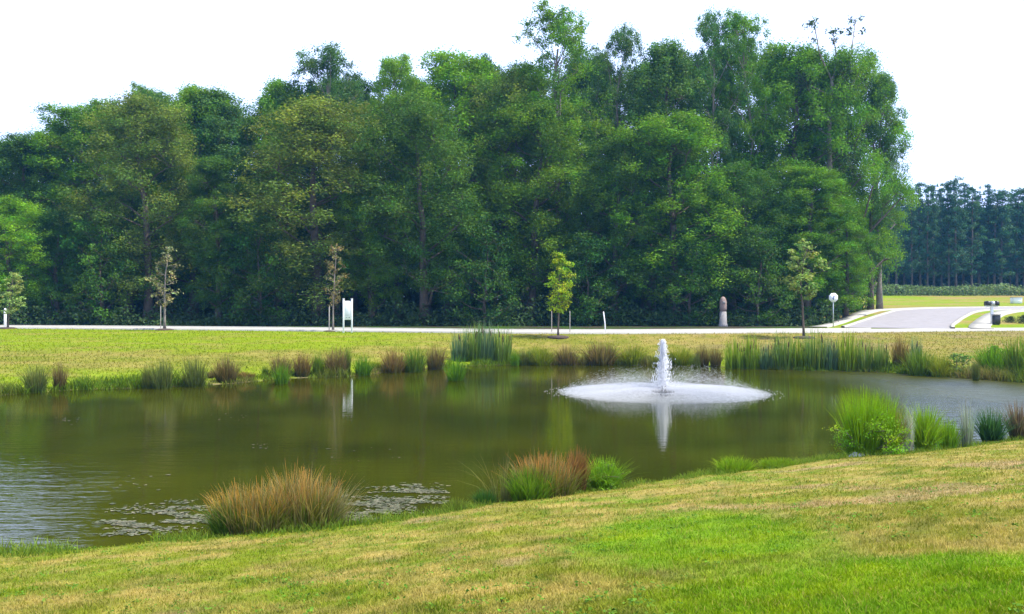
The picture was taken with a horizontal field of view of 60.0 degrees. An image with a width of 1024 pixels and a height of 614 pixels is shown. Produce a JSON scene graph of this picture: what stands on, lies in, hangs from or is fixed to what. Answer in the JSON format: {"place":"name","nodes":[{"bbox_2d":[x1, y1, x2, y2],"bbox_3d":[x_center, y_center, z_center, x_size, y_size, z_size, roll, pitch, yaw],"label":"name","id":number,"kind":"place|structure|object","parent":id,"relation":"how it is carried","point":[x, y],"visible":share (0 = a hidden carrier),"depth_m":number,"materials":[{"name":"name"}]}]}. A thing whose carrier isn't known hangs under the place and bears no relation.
{"place":"outdoors","nodes":[
{"label":"outdoors","id":0,"kind":"place"},
{"bbox_2d":[0,365,1023,549],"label":"pond water","id":1,"kind":"structure","parent":0,"point":[60,473],"depth_m":23.32,"materials":[{"name":"green liquid"}]},
{"bbox_2d":[93,499,211,536],"bbox_3d":[-5.555,3.291,13.927,1.892,0.007,2.598,0,0,-18],"label":"floating weed","id":2,"kind":"object","parent":1,"relation":"on","point":[134,524],"visible":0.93,"depth_m":13.66,"materials":[{"name":"plant"}]},
{"bbox_2d":[343,482,450,519],"bbox_3d":[-2.024,3.291,15.115,1.934,0.007,3.084,0,0,0],"label":"floating weed","id":3,"kind":"object","parent":1,"relation":"on","point":[376,501],"visible":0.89,"depth_m":15.09,"materials":[{"name":"grey plant"}]},
{"bbox_2d":[544,339,777,403],"bbox_3d":[5.837,2.300,34.354,9.216,2.161,9.197,0,0,0],"label":"fountain","id":4,"kind":"object","parent":1,"relation":"on","point":[662,385],"visible":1,"depth_m":33.95,"materials":[{"name":"liquid"}]},
{"bbox_2d":[769,328,797,369],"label":"cattail clump","id":5,"kind":"object","parent":1,"relation":"on","point":[783,359],"visible":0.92,"depth_m":46.56,"materials":[{"name":"green plant"}]},
{"bbox_2d":[796,328,830,370],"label":"cattail clump","id":6,"kind":"object","parent":1,"relation":"on","point":[813,357],"visible":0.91,"depth_m":45.98,"materials":[{"name":"green plant"}]},
{"bbox_2d":[832,328,860,371],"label":"cattail clump","id":7,"kind":"object","parent":1,"relation":"on","point":[847,357],"visible":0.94,"depth_m":45.48,"materials":[{"name":"green plant"}]},
{"bbox_2d":[0,294,1023,613],"bbox_3d":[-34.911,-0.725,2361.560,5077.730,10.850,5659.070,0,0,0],"label":"ground","id":8,"kind":"structure","parent":0,"point":[546,342],"depth_m":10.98,"materials":[{"name":"green plant"}]},
{"bbox_2d":[0,327,16,328],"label":"mulch bed","id":9,"kind":"object","parent":8,"relation":"on","point":[8,328],"visible":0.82,"depth_m":74.80,"materials":[{"name":"brown soil"}]},
{"bbox_2d":[0,272,26,326],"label":"young tree","id":10,"kind":"object","parent":9,"relation":"on","point":[9,294],"visible":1,"depth_m":75.33,"materials":[{"name":"green plant"}]},
{"bbox_2d":[0,193,57,324],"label":"broadleaf tree","id":11,"kind":"object","parent":8,"relation":"on","point":[12,210],"visible":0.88,"depth_m":86.82,"materials":[{"name":"green plant"}]},
{"bbox_2d":[14,363,64,392],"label":"rush clump","id":12,"kind":"object","parent":8,"relation":"on","point":[36,380],"visible":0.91,"depth_m":34.17,"materials":[{"name":"green plant"}]},
{"bbox_2d":[0,130,86,323],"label":"broadleaf tree","id":13,"kind":"object","parent":8,"relation":"on","point":[14,150],"visible":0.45,"depth_m":97.30,"materials":[{"name":"green plant"}]},
{"bbox_2d":[1,204,103,324],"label":"broadleaf tree","id":14,"kind":"object","parent":8,"relation":"on","point":[54,284],"visible":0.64,"depth_m":89.14,"materials":[{"name":"green plant"}]},
{"bbox_2d":[17,95,148,322],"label":"broadleaf tree","id":15,"kind":"object","parent":8,"relation":"on","point":[66,114],"visible":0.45,"depth_m":97.44,"materials":[{"name":"green plant"}]},
{"bbox_2d":[51,212,152,324],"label":"broadleaf tree","id":16,"kind":"object","parent":8,"relation":"on","point":[126,266],"visible":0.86,"depth_m":87.14,"materials":[{"name":"green plant"}]},
{"bbox_2d":[70,86,190,317],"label":"broadleaf tree","id":17,"kind":"object","parent":8,"relation":"on","point":[136,207],"visible":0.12,"depth_m":100.02,"materials":[{"name":"green plant"}]},
{"bbox_2d":[47,88,225,322],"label":"broadleaf tree","id":18,"kind":"object","parent":8,"relation":"on","point":[128,122],"visible":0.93,"depth_m":89.05,"materials":[{"name":"green plant"}]},
{"bbox_2d":[116,80,182,322],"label":"broadleaf tree","id":19,"kind":"object","parent":8,"relation":"on","point":[134,86],"visible":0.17,"depth_m":101.44,"materials":[{"name":"green plant"}]},
{"bbox_2d":[137,355,178,388],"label":"rush clump","id":20,"kind":"object","parent":8,"relation":"on","point":[161,380],"visible":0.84,"depth_m":35.75,"materials":[{"name":"green plant"}]},
{"bbox_2d":[155,328,173,330],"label":"mulch bed","id":21,"kind":"object","parent":8,"relation":"on","point":[163,329],"visible":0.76,"depth_m":70.33,"materials":[{"name":"brown soil"}]},
{"bbox_2d":[144,246,183,327],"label":"young tree","id":22,"kind":"object","parent":21,"relation":"on","point":[165,303],"visible":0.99,"depth_m":70.73,"materials":[{"name":"green plant"}]},
{"bbox_2d":[172,354,211,386],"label":"rush clump","id":23,"kind":"object","parent":8,"relation":"on","point":[194,377],"visible":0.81,"depth_m":36.66,"materials":[{"name":"green plant"}]},
{"bbox_2d":[137,80,256,321],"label":"broadleaf tree","id":24,"kind":"object","parent":8,"relation":"on","point":[187,94],"visible":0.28,"depth_m":98.29,"materials":[{"name":"green plant"}]},
{"bbox_2d":[164,152,255,324],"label":"broadleaf tree","id":25,"kind":"object","parent":8,"relation":"on","point":[223,167],"visible":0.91,"depth_m":88.04,"materials":[{"name":"green plant"}]},
{"bbox_2d":[192,499,250,536],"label":"rush clump","id":26,"kind":"object","parent":8,"relation":"on","point":[218,524],"visible":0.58,"depth_m":12.40,"materials":[{"name":"green plant"}]},
{"bbox_2d":[199,355,245,382],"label":"rush clump","id":27,"kind":"object","parent":8,"relation":"on","point":[227,372],"visible":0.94,"depth_m":38.24,"materials":[{"name":"brown plant"}]},
{"bbox_2d":[162,84,294,321],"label":"broadleaf tree","id":28,"kind":"object","parent":8,"relation":"on","point":[240,124],"visible":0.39,"depth_m":97.78,"materials":[{"name":"green plant"}]},
{"bbox_2d":[191,475,312,534],"bbox_3d":[-3.766,2.847,12.727,1.925,0.889,1.803,0,0,0],"label":"rush clump","id":29,"kind":"object","parent":8,"relation":"on","point":[258,519],"visible":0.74,"depth_m":12.48,"materials":[{"name":"brown plant"}]},
{"bbox_2d":[209,212,306,324],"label":"broadleaf tree","id":30,"kind":"object","parent":8,"relation":"on","point":[273,262],"visible":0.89,"depth_m":86.39,"materials":[{"name":"green plant"}]},
{"bbox_2d":[231,75,334,317],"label":"broadleaf tree","id":31,"kind":"object","parent":8,"relation":"on","point":[278,86],"visible":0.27,"depth_m":99.38,"materials":[{"name":"green plant"}]},
{"bbox_2d":[200,91,413,324],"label":"broadleaf tree","id":32,"kind":"object","parent":8,"relation":"on","point":[317,125],"visible":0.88,"depth_m":86.58,"materials":[{"name":"green plant"}]},
{"bbox_2d":[238,461,379,529],"bbox_3d":[-2.988,2.779,12.914,2.395,1.097,1.759,0,0,23],"label":"rush clump","id":33,"kind":"object","parent":8,"relation":"on","point":[305,507],"visible":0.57,"depth_m":12.79,"materials":[{"name":"brown plant"}]},
{"bbox_2d":[285,65,361,316],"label":"broadleaf tree","id":34,"kind":"object","parent":8,"relation":"on","point":[339,84],"visible":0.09,"depth_m":106.44,"materials":[{"name":"green plant"}]},
{"bbox_2d":[275,40,375,317],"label":"broadleaf tree","id":35,"kind":"object","parent":8,"relation":"on","point":[311,66],"visible":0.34,"depth_m":99.56,"materials":[{"name":"green plant"}]},
{"bbox_2d":[304,73,384,319],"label":"broadleaf tree","id":36,"kind":"object","parent":8,"relation":"on","point":[365,83],"visible":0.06,"depth_m":110.04,"materials":[{"name":"green plant"}]},
{"bbox_2d":[323,161,411,324],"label":"broadleaf tree","id":37,"kind":"object","parent":8,"relation":"on","point":[369,295],"visible":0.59,"depth_m":89.85,"materials":[{"name":"green plant"}]},
{"bbox_2d":[356,48,432,322],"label":"broadleaf tree","id":38,"kind":"object","parent":8,"relation":"on","point":[396,74],"visible":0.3,"depth_m":98.96,"materials":[{"name":"green plant"}]},
{"bbox_2d":[334,87,501,325],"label":"broadleaf tree","id":39,"kind":"object","parent":8,"relation":"on","point":[411,116],"visible":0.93,"depth_m":87.05,"materials":[{"name":"green plant"}]},
{"bbox_2d":[0,195,854,321],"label":"deep woods","id":40,"kind":"object","parent":8,"relation":"on","point":[411,297],"visible":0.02,"depth_m":113.83,"materials":[{"name":"green plant"}]},
{"bbox_2d":[0,325,870,329],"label":"kerb","id":41,"kind":"structure","parent":8,"relation":"on","point":[444,328],"depth_m":72.28,"materials":[{"name":"concrete"}]},
{"bbox_2d":[0,287,872,325],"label":"undergrowth","id":42,"kind":"object","parent":8,"relation":"on","point":[338,321],"visible":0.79,"depth_m":86.78,"materials":[{"name":"green plant"}]},
{"bbox_2d":[377,44,509,321],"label":"broadleaf tree","id":43,"kind":"object","parent":8,"relation":"on","point":[445,74],"visible":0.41,"depth_m":98.42,"materials":[{"name":"green plant"}]},
{"bbox_2d":[438,212,521,325],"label":"broadleaf tree","id":44,"kind":"object","parent":8,"relation":"on","point":[501,285],"visible":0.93,"depth_m":86.45,"materials":[{"name":"green plant"}]},
{"bbox_2d":[491,324,514,363],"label":"cattail clump","id":45,"kind":"object","parent":8,"relation":"on","point":[503,349],"visible":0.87,"depth_m":50.64,"materials":[{"name":"green plant"}]},
{"bbox_2d":[442,61,567,323],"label":"broadleaf tree","id":46,"kind":"object","parent":8,"relation":"on","point":[510,86],"visible":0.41,"depth_m":95.43,"materials":[{"name":"green plant"}]},
{"bbox_2d":[0,348,1023,395],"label":"shore grass","id":47,"kind":"structure","parent":8,"relation":"on","point":[132,381],"depth_m":40.11,"materials":[{"name":"green plant"}]},
{"bbox_2d":[0,433,1023,557],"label":"shore grass","id":48,"kind":"structure","parent":8,"relation":"on","point":[52,550],"depth_m":12.94,"materials":[{"name":"green plant"}]},
{"bbox_2d":[486,58,576,318],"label":"broadleaf tree","id":49,"kind":"object","parent":8,"relation":"on","point":[516,67],"visible":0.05,"depth_m":104.70,"materials":[{"name":"green plant"}]},
{"bbox_2d":[460,87,607,324],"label":"broadleaf tree","id":50,"kind":"object","parent":8,"relation":"on","point":[540,113],"visible":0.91,"depth_m":90.09,"materials":[{"name":"green plant"}]},
{"bbox_2d":[498,465,569,500],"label":"grass tuft","id":51,"kind":"object","parent":8,"relation":"on","point":[519,493],"visible":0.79,"depth_m":14.39,"materials":[{"name":"green plant"}]},
{"bbox_2d":[487,0,619,323],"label":"broadleaf tree","id":52,"kind":"object","parent":8,"relation":"on","point":[556,28],"visible":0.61,"depth_m":94.42,"materials":[{"name":"green plant"}]},
{"bbox_2d":[491,448,616,497],"bbox_3d":[0.752,2.775,14.905,2.457,0.896,1.688,0,0,-20],"label":"rush clump","id":53,"kind":"object","parent":8,"relation":"on","point":[561,477],"visible":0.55,"depth_m":14.67,"materials":[{"name":"brown plant"}]},
{"bbox_2d":[547,335,568,338],"bbox_3d":[3.065,1.997,58.837,1.500,0.240,1.500,0,0,0],"label":"mulch bed","id":54,"kind":"object","parent":8,"relation":"on","point":[558,337],"visible":0.97,"depth_m":58.28,"materials":[{"name":"brown soil"}]},
{"bbox_2d":[544,252,575,334],"bbox_3d":[3.166,-0.844,58.975,2.336,5.826,2.434,0,0,-30],"label":"young tree","id":55,"kind":"object","parent":54,"relation":"on","point":[566,285],"visible":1,"depth_m":58.79,"materials":[{"name":"green plant"}]},
{"bbox_2d":[525,54,618,312],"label":"broadleaf tree","id":56,"kind":"object","parent":8,"relation":"on","point":[578,85],"visible":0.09,"depth_m":108.21,"materials":[{"name":"green plant"}]},
{"bbox_2d":[546,47,632,311],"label":"broadleaf tree","id":57,"kind":"object","parent":8,"relation":"on","point":[571,55],"visible":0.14,"depth_m":108.66,"materials":[{"name":"green plant"}]},
{"bbox_2d":[549,231,631,324],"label":"broadleaf tree","id":58,"kind":"object","parent":8,"relation":"on","point":[608,292],"visible":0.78,"depth_m":86.11,"materials":[{"name":"green plant"}]},
{"bbox_2d":[572,338,629,365],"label":"rush clump","id":59,"kind":"object","parent":8,"relation":"on","point":[597,357],"visible":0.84,"depth_m":50.14,"materials":[{"name":"brown plant"}]},
{"bbox_2d":[565,64,647,303],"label":"broadleaf tree","id":60,"kind":"object","parent":8,"relation":"on","point":[614,108],"visible":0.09,"depth_m":108.21,"materials":[{"name":"green plant"}]},
{"bbox_2d":[579,19,653,260],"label":"broadleaf tree","id":61,"kind":"object","parent":8,"relation":"on","point":[624,48],"visible":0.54,"depth_m":97.93,"materials":[{"name":"green plant"}]},
{"bbox_2d":[585,453,648,488],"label":"grass tuft","id":62,"kind":"object","parent":8,"relation":"on","point":[598,484],"visible":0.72,"depth_m":15.30,"materials":[{"name":"green plant"}]},
{"bbox_2d":[557,124,677,324],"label":"broadleaf tree","id":63,"kind":"object","parent":8,"relation":"on","point":[613,237],"visible":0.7,"depth_m":88.55,"materials":[{"name":"green plant"}]},
{"bbox_2d":[591,33,724,323],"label":"broadleaf tree","id":64,"kind":"object","parent":8,"relation":"on","point":[664,68],"visible":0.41,"depth_m":95.02,"materials":[{"name":"green plant"}]},
{"bbox_2d":[583,108,758,325],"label":"broadleaf tree","id":65,"kind":"object","parent":8,"relation":"on","point":[677,131],"visible":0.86,"depth_m":87.44,"materials":[{"name":"green plant"}]},
{"bbox_2d":[644,221,734,325],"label":"broadleaf tree","id":66,"kind":"object","parent":8,"relation":"on","point":[664,272],"visible":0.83,"depth_m":86.07,"materials":[{"name":"green plant"}]},
{"bbox_2d":[681,4,751,318],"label":"broadleaf tree","id":67,"kind":"object","parent":8,"relation":"on","point":[706,31],"visible":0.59,"depth_m":96.50,"materials":[{"name":"green plant"}]},
{"bbox_2d":[723,336,745,368],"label":"cattail clump","id":68,"kind":"object","parent":8,"relation":"on","point":[737,361],"visible":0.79,"depth_m":47.50,"materials":[{"name":"green plant"}]},
{"bbox_2d":[708,454,760,472],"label":"grass tuft","id":69,"kind":"object","parent":8,"relation":"on","point":[726,463],"visible":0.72,"depth_m":17.01,"materials":[{"name":"green plant"}]},
{"bbox_2d":[687,38,784,321],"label":"broadleaf tree","id":70,"kind":"object","parent":8,"relation":"on","point":[736,62],"visible":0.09,"depth_m":105.00,"materials":[{"name":"green plant"}]},
{"bbox_2d":[707,6,790,314],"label":"broadleaf tree","id":71,"kind":"object","parent":8,"relation":"on","point":[743,25],"visible":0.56,"depth_m":96.94,"materials":[{"name":"green plant"}]},
{"bbox_2d":[687,156,818,323],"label":"broadleaf tree","id":72,"kind":"object","parent":8,"relation":"on","point":[745,178],"visible":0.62,"depth_m":89.14,"materials":[{"name":"green plant"}]},
{"bbox_2d":[716,224,800,325],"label":"broadleaf tree","id":73,"kind":"object","parent":8,"relation":"on","point":[770,278],"visible":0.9,"depth_m":86.43,"materials":[{"name":"green plant"}]},
{"bbox_2d":[734,37,813,308],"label":"broadleaf tree","id":74,"kind":"object","parent":8,"relation":"on","point":[761,76],"visible":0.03,"depth_m":108.56,"materials":[{"name":"green plant"}]},
{"bbox_2d":[720,37,856,323],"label":"broadleaf tree","id":75,"kind":"object","parent":8,"relation":"on","point":[791,62],"visible":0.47,"depth_m":95.45,"materials":[{"name":"green plant"}]},
{"bbox_2d":[793,336,813,338],"bbox_3d":[19.382,2.035,58.837,1.500,0.240,1.500,0,0,0],"label":"mulch bed","id":76,"kind":"object","parent":8,"relation":"on","point":[802,337],"visible":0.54,"depth_m":58.29,"materials":[{"name":"brown soil"}]},
{"bbox_2d":[778,238,829,335],"bbox_3d":[19.372,-1.213,58.525,2.778,6.648,2.988,0,0,-2],"label":"young tree","id":77,"kind":"object","parent":76,"relation":"on","point":[801,276],"visible":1,"depth_m":58.50,"materials":[{"name":"green plant"}]},
{"bbox_2d":[757,163,866,324],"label":"broadleaf tree","id":78,"kind":"object","parent":8,"relation":"on","point":[803,183],"visible":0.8,"depth_m":88.77,"materials":[{"name":"green plant"}]},
{"bbox_2d":[786,14,872,318],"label":"snag topped tree","id":79,"kind":"object","parent":8,"relation":"on","point":[807,85],"visible":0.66,"depth_m":94.88,"materials":[{"name":"green plant"}]},
{"bbox_2d":[815,206,881,317],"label":"broadleaf tree","id":80,"kind":"object","parent":8,"relation":"on","point":[849,290],"visible":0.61,"depth_m":90.28,"materials":[{"name":"green plant"}]},
{"bbox_2d":[799,36,924,315],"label":"broadleaf tree","id":81,"kind":"object","parent":8,"relation":"on","point":[865,62],"visible":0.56,"depth_m":94.03,"materials":[{"name":"green plant"}]},
{"bbox_2d":[823,383,906,455],"bbox_3d":[7.691,2.478,19.205,1.729,1.646,1.697,0,0,-35],"label":"reed tuft","id":82,"kind":"object","parent":8,"relation":"on","point":[870,444],"visible":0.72,"depth_m":19.09,"materials":[{"name":"green plant"}]},
{"bbox_2d":[822,405,913,455],"bbox_3d":[7.757,2.705,19.248,2.008,1.166,1.630,0,0,28],"label":"leafy bush","id":83,"kind":"object","parent":8,"relation":"on","point":[897,449],"visible":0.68,"depth_m":18.93,"materials":[{"name":"green plant"}]},
{"bbox_2d":[837,70,915,308],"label":"broadleaf tree","id":84,"kind":"object","parent":8,"relation":"on","point":[879,297],"visible":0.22,"depth_m":99.62,"materials":[{"name":"green plant"}]},
{"bbox_2d":[843,70,915,309],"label":"broadleaf tree","id":85,"kind":"object","parent":8,"relation":"on","point":[878,130],"visible":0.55,"depth_m":96.49,"materials":[{"name":"green plant"}]},
{"bbox_2d":[844,390,940,454],"bbox_3d":[8.116,2.530,19.310,1.874,1.470,1.575,0,0,0],"label":"reed tuft","id":86,"kind":"object","parent":8,"relation":"on","point":[891,407],"visible":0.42,"depth_m":19.16,"materials":[{"name":"green plant"}]},
{"bbox_2d":[889,345,935,375],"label":"rush clump","id":87,"kind":"object","parent":8,"relation":"on","point":[916,366],"visible":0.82,"depth_m":42.57,"materials":[{"name":"green plant"}]},
{"bbox_2d":[901,187,925,291],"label":"pine tree","id":88,"kind":"object","parent":8,"relation":"on","point":[912,230],"visible":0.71,"depth_m":165.40,"materials":[{"name":"green plant"}]},
{"bbox_2d":[915,184,940,294],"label":"pine tree","id":89,"kind":"object","parent":8,"relation":"on","point":[929,222],"visible":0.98,"depth_m":164.98,"materials":[{"name":"green plant"}]},
{"bbox_2d":[898,402,959,450],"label":"reed tuft","id":90,"kind":"object","parent":8,"relation":"on","point":[926,428],"visible":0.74,"depth_m":19.70,"materials":[{"name":"green plant"}]},
{"bbox_2d":[855,282,1023,295],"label":"hedge","id":91,"kind":"object","parent":8,"relation":"on","point":[988,291],"visible":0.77,"depth_m":161.59,"materials":[{"name":"green plant"}]},
{"bbox_2d":[859,205,1022,293],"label":"distant woods","id":92,"kind":"object","parent":8,"relation":"on","point":[937,280],"visible":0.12,"depth_m":181.11,"materials":[{"name":"green plant"}]},
{"bbox_2d":[933,181,961,294],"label":"pine tree","id":93,"kind":"object","parent":8,"relation":"on","point":[946,211],"visible":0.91,"depth_m":165.02,"materials":[{"name":"green plant"}]},
{"bbox_2d":[938,175,973,291],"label":"pine tree","id":94,"kind":"object","parent":8,"relation":"on","point":[955,197],"visible":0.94,"depth_m":164.29,"materials":[{"name":"green plant"}]},
{"bbox_2d":[957,185,987,291],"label":"pine tree","id":95,"kind":"object","parent":8,"relation":"on","point":[972,226],"visible":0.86,"depth_m":165.21,"materials":[{"name":"green plant"}]},
{"bbox_2d":[958,191,997,292],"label":"pine tree","id":96,"kind":"object","parent":8,"relation":"on","point":[978,274],"visible":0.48,"depth_m":169.87,"materials":[{"name":"green plant"}]},
{"bbox_2d":[962,405,1023,442],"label":"sedge clump","id":97,"kind":"object","parent":8,"relation":"on","point":[990,429],"visible":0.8,"depth_m":20.82,"materials":[{"name":"green plant"}]},
{"bbox_2d":[979,191,1013,290],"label":"pine tree","id":98,"kind":"object","parent":8,"relation":"on","point":[992,212],"visible":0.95,"depth_m":167.10,"materials":[{"name":"green plant"}]},
{"bbox_2d":[979,188,1021,291],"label":"pine tree","id":99,"kind":"object","parent":8,"relation":"on","point":[1002,261],"visible":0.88,"depth_m":167.08,"materials":[{"name":"green plant"}]},
{"bbox_2d":[993,333,1023,374],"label":"rush clump","id":100,"kind":"object","parent":8,"relation":"on","point":[1013,358],"visible":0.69,"depth_m":39.93,"materials":[{"name":"green plant"}]},
{"bbox_2d":[997,188,1023,289],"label":"pine tree","id":101,"kind":"object","parent":8,"relation":"on","point":[1015,212],"visible":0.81,"depth_m":168.39,"materials":[{"name":"green plant"}]},
{"bbox_2d":[0,328,1023,394],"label":"bank grass","id":102,"kind":"structure","parent":0,"point":[151,350],"depth_m":53.94,"materials":[{"name":"green plant"}]},
{"bbox_2d":[0,326,1023,331],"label":"road","id":103,"kind":"structure","parent":0,"point":[542,330],"depth_m":70.94,"materials":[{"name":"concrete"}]},
{"bbox_2d":[0,327,1023,333],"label":"kerb","id":104,"kind":"structure","parent":103,"relation":"on","point":[535,332],"depth_m":64.90,"materials":[{"name":"concrete"}]},
{"bbox_2d":[0,0,1023,243],"label":"sky","id":105,"kind":"structure","parent":0,"point":[957,66],"materials":[{"name":"white"}]},
{"bbox_2d":[848,307,1023,328],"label":"side street","id":106,"kind":"structure","parent":0,"point":[933,318],"depth_m":87.24,"materials":[{"name":"concrete"}]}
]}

